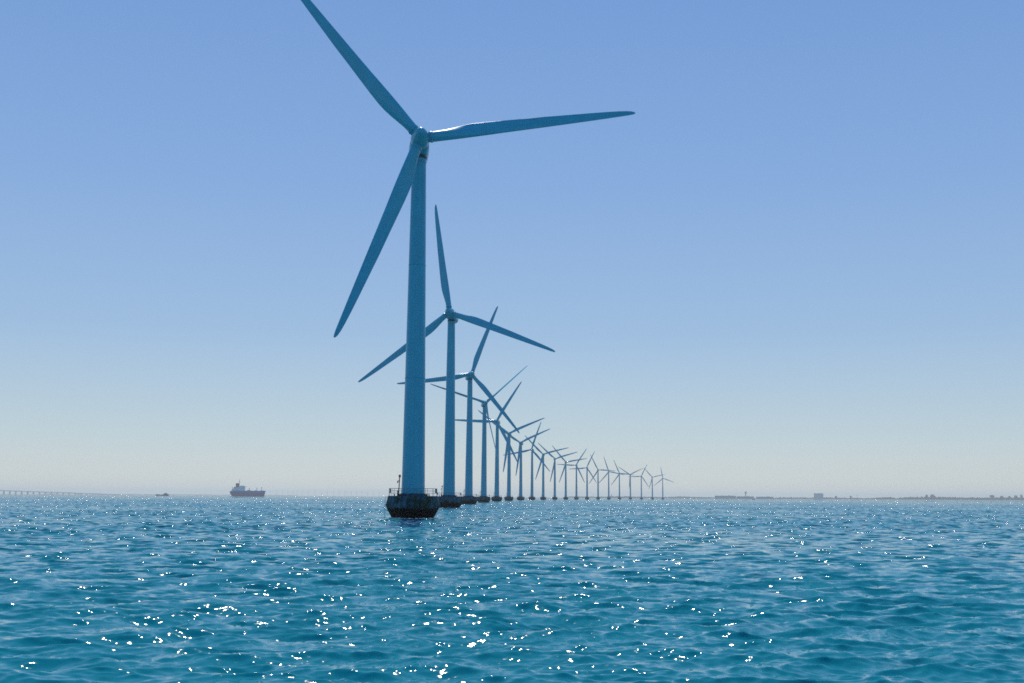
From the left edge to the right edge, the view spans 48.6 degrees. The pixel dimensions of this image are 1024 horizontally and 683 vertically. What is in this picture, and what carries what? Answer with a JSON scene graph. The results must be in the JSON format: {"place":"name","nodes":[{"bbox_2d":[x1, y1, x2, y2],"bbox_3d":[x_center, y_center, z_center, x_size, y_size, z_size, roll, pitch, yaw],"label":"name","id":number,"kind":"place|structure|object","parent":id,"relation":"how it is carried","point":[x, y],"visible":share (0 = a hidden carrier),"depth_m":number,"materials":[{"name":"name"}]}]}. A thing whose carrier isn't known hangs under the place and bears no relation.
{"place":"outdoors","nodes":[
{"label":"outdoors","id":0,"kind":"place"},
{"bbox_2d":[125,494,296,495],"bbox_3d":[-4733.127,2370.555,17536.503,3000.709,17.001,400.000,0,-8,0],"label":"shore","id":1,"kind":"structure","parent":0,"point":[200,494],"depth_m":17392.42,"materials":[{"name":"grey"}]},
{"bbox_2d":[0,494,1023,682],"bbox_3d":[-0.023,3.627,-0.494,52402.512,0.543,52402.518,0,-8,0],"label":"water","id":2,"kind":"structure","parent":0,"point":[209,589],"depth_m":44.10,"materials":[{"name":"teal liquid"}]},
{"bbox_2d":[0,490,124,494],"bbox_3d":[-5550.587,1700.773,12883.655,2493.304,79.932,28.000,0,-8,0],"label":"road bridge","id":3,"kind":"structure","parent":2,"relation":"in","point":[56,492],"depth_m":12869.34,"materials":[{"name":"concrete"}]},
{"bbox_2d":[230,479,265,495],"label":"tanker ship","id":4,"kind":"object","parent":2,"relation":"on","point":[238,490],"visible":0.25,"depth_m":4154.49,"materials":[{"name":"metal"}]},
{"bbox_2d":[389,507,460,518],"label":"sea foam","id":5,"kind":"object","parent":2,"relation":"on","point":[416,518],"visible":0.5,"depth_m":186.23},
{"bbox_2d":[358,205,554,507],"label":"wind turbine","id":6,"kind":"object","parent":2,"relation":"in","point":[449,498],"visible":0.92,"depth_m":375.56,"materials":[{"name":"metal"}]},
{"bbox_2d":[397,306,518,503],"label":"wind turbine","id":7,"kind":"object","parent":2,"relation":"in","point":[469,497],"visible":0.89,"depth_m":566.13,"materials":[{"name":"metal"}]},
{"bbox_2d":[301,0,634,518],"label":"wind turbine","id":8,"kind":"object","parent":2,"relation":"in","point":[413,500],"visible":0.98,"depth_m":192.56,"materials":[{"name":"metal"}]},
{"bbox_2d":[431,365,527,501],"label":"wind turbine","id":9,"kind":"object","parent":2,"relation":"in","point":[483,497],"visible":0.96,"depth_m":737.46,"materials":[{"name":"metal"}]},
{"bbox_2d":[455,381,521,500],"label":"wind turbine","id":10,"kind":"object","parent":2,"relation":"in","point":[496,497],"visible":0.91,"depth_m":915.73,"materials":[{"name":"metal"}]},
{"bbox_2d":[478,410,543,500],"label":"wind turbine","id":11,"kind":"object","parent":2,"relation":"in","point":[508,497],"visible":0.89,"depth_m":1092.98,"materials":[{"name":"metal"}]},
{"bbox_2d":[505,429,548,499],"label":"wind turbine","id":12,"kind":"object","parent":2,"relation":"in","point":[519,497],"visible":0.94,"depth_m":1278.88,"materials":[{"name":"metal"}]},
{"bbox_2d":[507,423,549,499],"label":"wind turbine","id":13,"kind":"object","parent":2,"relation":"in","point":[531,497],"visible":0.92,"depth_m":1459.81,"materials":[{"name":"metal"}]},
{"bbox_2d":[526,437,566,499],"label":"wind turbine","id":14,"kind":"object","parent":2,"relation":"in","point":[542,497],"visible":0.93,"depth_m":1617.35,"materials":[{"name":"metal"}]},
{"bbox_2d":[538,443,576,499],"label":"wind turbine","id":15,"kind":"object","parent":2,"relation":"in","point":[554,469],"visible":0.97,"depth_m":1809.40,"materials":[{"name":"metal"}]},
{"bbox_2d":[553,447,586,498],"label":"wind turbine","id":16,"kind":"object","parent":2,"relation":"in","point":[565,469],"visible":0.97,"depth_m":1977.72,"materials":[{"name":"metal"}]},
{"bbox_2d":[558,450,585,498],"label":"wind turbine","id":17,"kind":"object","parent":2,"relation":"in","point":[576,497],"visible":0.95,"depth_m":2156.42,"materials":[{"name":"metal"}]},
{"bbox_2d":[572,451,596,498],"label":"wind turbine","id":18,"kind":"object","parent":2,"relation":"in","point":[587,470],"visible":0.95,"depth_m":2340.43,"materials":[{"name":"metal"}]},
{"bbox_2d":[589,454,612,498],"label":"wind turbine","id":19,"kind":"object","parent":2,"relation":"in","point":[597,473],"visible":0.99,"depth_m":2511.58,"materials":[{"name":"metal"}]},
{"bbox_2d":[599,458,623,498],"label":"wind turbine","id":20,"kind":"object","parent":2,"relation":"in","point":[609,497],"visible":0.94,"depth_m":2677.13,"materials":[{"name":"metal"}]},
{"bbox_2d":[611,459,631,498],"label":"wind turbine","id":21,"kind":"object","parent":2,"relation":"in","point":[619,479],"visible":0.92,"depth_m":2857.89,"materials":[{"name":"metal"}]},
{"bbox_2d":[619,467,642,498],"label":"wind turbine","id":22,"kind":"object","parent":2,"relation":"in","point":[630,497],"visible":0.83,"depth_m":3010.56,"materials":[{"name":"metal"}]},
{"bbox_2d":[631,465,648,498],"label":"wind turbine","id":23,"kind":"object","parent":2,"relation":"in","point":[641,482],"visible":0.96,"depth_m":3212.84,"materials":[{"name":"metal"}]},
{"bbox_2d":[644,468,664,498],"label":"wind turbine","id":24,"kind":"object","parent":2,"relation":"in","point":[652,483],"visible":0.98,"depth_m":3361.92,"materials":[{"name":"metal"}]},
{"bbox_2d":[655,470,671,498],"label":"wind turbine","id":25,"kind":"object","parent":2,"relation":"in","point":[662,484],"visible":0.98,"depth_m":3536.56,"materials":[{"name":"metal"}]},
{"bbox_2d":[715,495,735,498],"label":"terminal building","id":26,"kind":"structure","parent":2,"relation":"in","point":[725,497],"depth_m":8661.08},
{"bbox_2d":[736,496,753,498],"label":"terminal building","id":27,"kind":"structure","parent":2,"relation":"in","point":[743,497],"depth_m":8725.68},
{"bbox_2d":[756,497,773,498],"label":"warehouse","id":28,"kind":"structure","parent":2,"relation":"on","point":[764,497],"depth_m":8774.20,"materials":[{"name":"grey"}]},
{"bbox_2d":[0,0,1023,497],"label":"sky","id":29,"kind":"structure","parent":0,"point":[795,268],"materials":[{"name":"blue"}]},
{"bbox_2d":[708,498,968,499],"bbox_3d":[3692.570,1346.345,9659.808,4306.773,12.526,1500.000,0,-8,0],"label":"coast","id":30,"kind":"structure","parent":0,"point":[893,499],"depth_m":9016.14},
{"bbox_2d":[775,496,1023,499],"bbox_3d":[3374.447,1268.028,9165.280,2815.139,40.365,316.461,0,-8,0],"label":"distant wood","id":31,"kind":"object","parent":30,"relation":"on","point":[961,498],"visible":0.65,"depth_m":9068.61,"materials":[{"name":"green plant"}]},
{"bbox_2d":[842,499,1023,500],"bbox_3d":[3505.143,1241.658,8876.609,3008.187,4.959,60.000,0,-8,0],"label":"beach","id":32,"kind":"structure","parent":0,"point":[892,499],"depth_m":8850.53,"materials":[{"name":"beige sand"}]},
{"bbox_2d":[814,493,822,498],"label":"hotel block","id":33,"kind":"structure","parent":32,"relation":"on","point":[818,495],"depth_m":8850.82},
{"bbox_3d":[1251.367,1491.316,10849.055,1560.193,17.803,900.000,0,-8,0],"label":"far shore","id":34,"kind":"structure","parent":0,"visible":0},
{"bbox_2d":[568,496,714,498],"bbox_3d":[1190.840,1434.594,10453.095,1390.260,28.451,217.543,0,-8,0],"label":"distant wood","id":35,"kind":"object","parent":34,"relation":"on","point":[649,497],"visible":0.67,"depth_m":10390.47,"materials":[{"name":"green plant"}]}
]}

